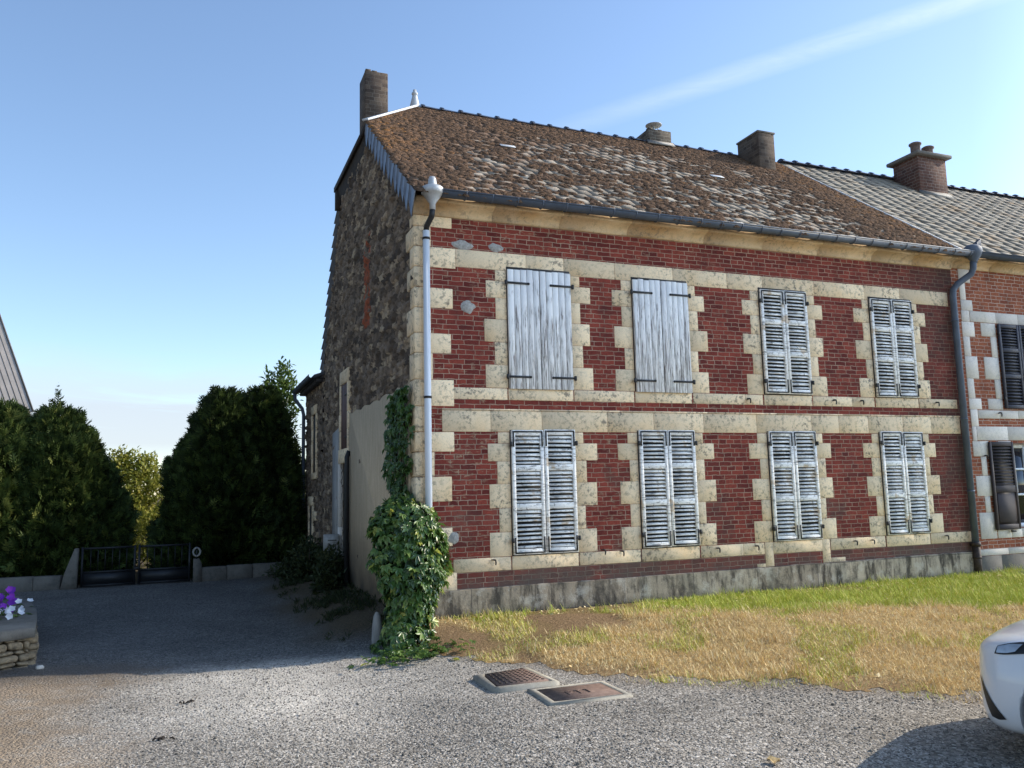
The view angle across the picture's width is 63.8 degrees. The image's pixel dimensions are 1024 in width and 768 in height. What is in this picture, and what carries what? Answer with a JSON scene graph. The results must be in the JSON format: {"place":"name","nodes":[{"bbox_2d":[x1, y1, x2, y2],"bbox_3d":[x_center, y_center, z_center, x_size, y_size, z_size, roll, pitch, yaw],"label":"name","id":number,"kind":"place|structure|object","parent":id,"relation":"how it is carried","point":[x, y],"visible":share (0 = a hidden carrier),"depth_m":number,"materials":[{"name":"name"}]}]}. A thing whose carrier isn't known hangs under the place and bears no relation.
{"place":"outdoors","nodes":[
{"label":"outdoors","id":0,"kind":"place"},
{"bbox_2d":[268,570,387,640],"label":"verge grass","id":1,"kind":"structure","parent":0,"point":[327,599],"depth_m":12.21,"materials":[{"name":"green plant"}]},
{"bbox_2d":[0,498,1023,767],"bbox_3d":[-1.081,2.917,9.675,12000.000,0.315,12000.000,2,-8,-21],"label":"ground","id":2,"kind":"structure","parent":0,"point":[102,638],"depth_m":6.68,"materials":[{"name":"grey gravel"}]},
{"bbox_2d":[0,314,33,415],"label":"house","id":3,"kind":"structure","parent":2,"relation":"on","point":[12,384],"depth_m":24.37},
{"bbox_2d":[0,593,38,670],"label":"planter wall","id":4,"kind":"structure","parent":2,"relation":"on","point":[19,636],"depth_m":8.69,"materials":[{"name":"grey stone"}]},
{"bbox_2d":[0,586,33,619],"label":"petunias","id":5,"kind":"object","parent":4,"relation":"on","point":[12,599],"visible":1,"depth_m":9.62,"materials":[{"name":"purple plant"}]},
{"bbox_2d":[0,396,52,576],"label":"conifer tree","id":6,"kind":"object","parent":2,"relation":"on","point":[15,423],"visible":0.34,"depth_m":16.25,"materials":[{"name":"green plant"}]},
{"bbox_2d":[0,575,62,592],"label":"wall","id":7,"kind":"structure","parent":2,"relation":"on","point":[33,583],"depth_m":15.52,"materials":[{"name":"grey concrete"}]},
{"bbox_2d":[35,665,43,668],"bbox_3d":[-4.929,2.958,8.579,0.074,0.044,0.063,4,-9,-37],"label":"white stone","id":8,"kind":"object","parent":2,"relation":"on","point":[39,667],"visible":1,"depth_m":8.56,"materials":[{"name":"stone"}]},
{"bbox_2d":[0,385,135,582],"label":"conifer tree","id":9,"kind":"object","parent":2,"relation":"on","point":[69,439],"visible":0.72,"depth_m":16.46,"materials":[{"name":"green plant"}]},
{"bbox_2d":[60,548,79,589],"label":"gate pier","id":10,"kind":"structure","parent":2,"relation":"on","point":[70,579],"depth_m":15.61,"materials":[{"name":"grey concrete"}]},
{"bbox_2d":[50,453,141,582],"bbox_3d":[-8.836,2.896,17.300,1.977,2.948,2.149,2,-8,-21],"label":"conifer tree","id":11,"kind":"object","parent":2,"relation":"on","point":[114,494],"visible":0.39,"depth_m":16.95,"materials":[{"name":"green plant"}]},
{"bbox_2d":[106,444,163,561],"bbox_3d":[-9.817,3.118,20.666,3.111,3.226,1.696,0,-7,-11],"label":"hazel bush","id":12,"kind":"object","parent":2,"relation":"on","point":[145,496],"visible":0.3,"depth_m":20.78,"materials":[{"name":"green plant"}]},
{"bbox_2d":[80,543,190,586],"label":"metal gate","id":13,"kind":"structure","parent":2,"relation":"on","point":[126,576],"depth_m":16.07,"materials":[{"name":"metal"}]},
{"bbox_2d":[123,480,159,568],"bbox_3d":[-8.606,3.312,19.022,1.087,2.246,1.883,-7,-9,36],"label":"hazel bush","id":14,"kind":"object","parent":2,"relation":"on","point":[147,518],"visible":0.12,"depth_m":19.12,"materials":[{"name":"green plant"}]},
{"bbox_2d":[152,735,174,740],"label":"dark litter","id":15,"kind":"object","parent":2,"relation":"on","point":[161,737],"visible":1,"depth_m":6.07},
{"bbox_2d":[144,432,223,576],"bbox_3d":[-6.977,2.715,18.192,2.152,3.470,2.047,2,-8,-21],"label":"conifer tree","id":16,"kind":"object","parent":2,"relation":"on","point":[161,530],"visible":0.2,"depth_m":17.56,"materials":[{"name":"green plant"}]},
{"bbox_2d":[179,699,194,703],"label":"dark litter","id":17,"kind":"object","parent":2,"relation":"on","point":[190,700],"visible":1,"depth_m":7.12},
{"bbox_2d":[193,558,201,581],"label":"gate pier","id":18,"kind":"structure","parent":2,"relation":"on","point":[197,569],"depth_m":16.42,"materials":[{"name":"grey stone"}]},
{"bbox_3d":[-6.319,3.413,16.472,0.035,0.301,0.050,2,-8,-21],"label":"ring post","id":19,"kind":"object","parent":18,"relation":"on","visible":0},
{"bbox_2d":[192,547,200,556],"bbox_3d":[-6.300,3.356,16.428,0.165,0.195,0.056,2,-8,-21],"label":"ring","id":20,"kind":"object","parent":19,"relation":"attached to","point":[198,548],"visible":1,"depth_m":16.42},
{"bbox_2d":[159,384,294,578],"bbox_3d":[-6.349,2.268,18.521,2.980,4.583,3.072,2,-8,-21],"label":"conifer tree","id":21,"kind":"object","parent":2,"relation":"on","point":[218,424],"visible":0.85,"depth_m":17.67,"materials":[{"name":"green plant"}]},
{"bbox_2d":[201,562,281,581],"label":"wall","id":22,"kind":"structure","parent":2,"relation":"on","point":[229,572],"depth_m":16.75,"materials":[{"name":"grey concrete"}]},
{"bbox_2d":[221,382,306,563],"bbox_3d":[-5.806,2.236,18.959,2.589,4.635,2.551,-6,-9,35],"label":"conifer tree","id":23,"kind":"object","parent":2,"relation":"on","point":[278,446],"visible":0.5,"depth_m":18.66,"materials":[{"name":"green plant"}]},
{"bbox_2d":[261,356,303,458],"bbox_3d":[-5.580,1.858,19.541,1.448,5.095,1.188,2,-8,-21],"label":"laurel bush","id":24,"kind":"object","parent":2,"relation":"on","point":[282,383],"visible":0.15,"depth_m":19.71,"materials":[{"name":"green plant"}]},
{"bbox_2d":[261,534,322,581],"bbox_3d":[-4.168,3.466,15.933,1.359,1.022,2.226,2,-8,-21],"label":"weed clump","id":25,"kind":"object","parent":2,"relation":"on","point":[300,562],"visible":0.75,"depth_m":15.53,"materials":[{"name":"green plant"}]},
{"bbox_2d":[291,372,324,551],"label":"stone wing","id":26,"kind":"structure","parent":2,"relation":"on","point":[311,389],"depth_m":17.95,"materials":[{"name":"beige stone"}]},
{"bbox_2d":[309,540,348,595],"bbox_3d":[-3.059,3.167,13.961,0.794,1.052,1.828,0,-7,-12],"label":"weed clump","id":27,"kind":"object","parent":2,"relation":"on","point":[327,570],"visible":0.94,"depth_m":13.69,"materials":[{"name":"green plant"}]},
{"bbox_2d":[323,534,338,557],"bbox_3d":[-3.180,3.140,14.444,0.270,0.980,0.173,0,-7,-12],"label":"letterbox","id":28,"kind":"object","parent":2,"relation":"on","point":[329,539],"visible":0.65,"depth_m":14.41,"materials":[{"name":"metal"}]},
{"bbox_2d":[371,612,381,643],"bbox_3d":[-1.566,2.858,9.545,0.135,0.420,0.171,2,-8,-21],"label":"guard stone","id":29,"kind":"object","parent":2,"relation":"on","point":[376,627],"visible":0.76,"depth_m":9.49,"materials":[{"name":"grey stone"}]},
{"bbox_2d":[473,667,559,692],"bbox_3d":[0.024,2.736,7.459,0.630,0.180,0.740,2,-8,-21],"label":"manhole cover","id":30,"kind":"object","parent":2,"relation":"on","point":[517,679],"visible":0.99,"depth_m":7.31,"materials":[{"name":"metal"}]},
{"bbox_2d":[527,681,632,705],"bbox_3d":[0.560,2.672,6.932,0.760,0.147,0.600,2,-8,-21],"label":"manhole cover","id":31,"kind":"object","parent":2,"relation":"on","point":[576,693],"visible":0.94,"depth_m":6.91,"materials":[{"name":"metal"}]},
{"bbox_2d":[320,69,982,618],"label":"brick house","id":32,"kind":"structure","parent":2,"relation":"on","point":[650,363],"depth_m":11.69,"materials":[{"name":"brick"}]},
{"bbox_2d":[346,385,475,669],"bbox_3d":[-1.067,1.540,9.723,1.303,3.161,2.743,-1,-7,-1],"label":"creeper","id":33,"kind":"object","parent":32,"relation":"attached to","point":[411,582],"visible":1,"depth_m":9.34,"materials":[{"name":"green plant"}]},
{"bbox_2d":[506,267,568,386],"bbox_3d":[0.361,-0.725,10.740,0.908,1.592,0.005,2,-8,-21],"label":"window frame","id":34,"kind":"structure","parent":32,"relation":"in","point":[514,268],"depth_m":10.71,"materials":[{"name":"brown wood"}]},
{"bbox_2d":[510,430,577,555],"bbox_3d":[0.409,1.371,10.472,0.908,1.570,0.005,2,-8,-21],"label":"window frame","id":35,"kind":"structure","parent":32,"relation":"in","point":[510,430],"depth_m":10.32,"materials":[{"name":"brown wood"}]},
{"bbox_2d":[631,277,685,390],"bbox_3d":[2.072,-0.679,11.412,0.895,1.592,0.005,2,-8,-21],"label":"window frame","id":36,"kind":"structure","parent":32,"relation":"in","point":[636,278],"depth_m":11.34,"materials":[{"name":"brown wood"}]},
{"bbox_2d":[637,431,698,548],"bbox_3d":[2.120,1.418,11.143,0.895,1.570,0.005,2,-8,-21],"label":"window frame","id":37,"kind":"structure","parent":32,"relation":"in","point":[637,431],"depth_m":10.99,"materials":[{"name":"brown wood"}]},
{"bbox_2d":[758,287,811,395],"bbox_3d":[4.045,-0.625,12.186,0.865,1.592,0.005,2,-8,-21],"label":"window frame","id":38,"kind":"structure","parent":32,"relation":"in","point":[758,287],"depth_m":12.07,"materials":[{"name":"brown wood"}]},
{"bbox_2d":[767,431,815,541],"bbox_3d":[4.093,1.471,11.917,0.865,1.570,0.005,2,-8,-21],"label":"window frame","id":39,"kind":"structure","parent":32,"relation":"in","point":[767,431],"depth_m":11.76,"materials":[{"name":"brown wood"}]},
{"bbox_2d":[868,297,909,397],"bbox_3d":[6.004,-0.572,12.954,0.875,1.592,0.005,2,-8,-21],"label":"window frame","id":40,"kind":"structure","parent":32,"relation":"in","point":[868,297],"depth_m":12.83,"materials":[{"name":"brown wood"}]},
{"bbox_2d":[878,432,924,535],"bbox_3d":[6.052,1.525,12.686,0.875,1.570,0.005,2,-8,-21],"label":"window frame","id":41,"kind":"structure","parent":32,"relation":"in","point":[878,432],"depth_m":12.54,"materials":[{"name":"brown wood"}]},
{"bbox_2d":[417,565,1023,705],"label":"lawn","id":42,"kind":"structure","parent":2,"relation":"on","point":[447,631],"depth_m":8.65,"materials":[{"name":"yellow plant"}]},
{"bbox_2d":[743,141,1023,572],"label":"brick house","id":43,"kind":"structure","parent":2,"relation":"on","point":[916,190],"depth_m":13.88,"materials":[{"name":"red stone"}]},
{"bbox_2d":[1013,444,1023,526],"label":"window frame","id":44,"kind":"structure","parent":43,"relation":"in","point":[1018,448],"depth_m":13.81,"materials":[{"name":"white paint"}]},
{"bbox_2d":[979,619,1023,733],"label":"parked car","id":45,"kind":"object","parent":2,"relation":"on","point":[1001,657],"visible":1,"depth_m":5.22,"materials":[{"name":"paint"}]},
{"bbox_2d":[0,0,1023,497],"label":"sky","id":46,"kind":"structure","parent":0,"point":[170,170],"materials":[{"name":"blue"}]},
{"bbox_2d":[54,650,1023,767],"bbox_3d":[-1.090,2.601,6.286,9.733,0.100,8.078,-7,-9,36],"label":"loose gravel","id":47,"kind":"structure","parent":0,"point":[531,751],"depth_m":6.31,"materials":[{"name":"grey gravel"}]},
{"bbox_2d":[767,755,780,763],"bbox_3d":[1.665,2.393,5.236,0.090,0.029,0.085,-4,-8,18],"label":"dead leaf","id":48,"kind":"object","parent":47,"relation":"on","point":[773,759],"visible":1,"depth_m":5.26,"materials":[{"name":"beige plant"}]}
]}

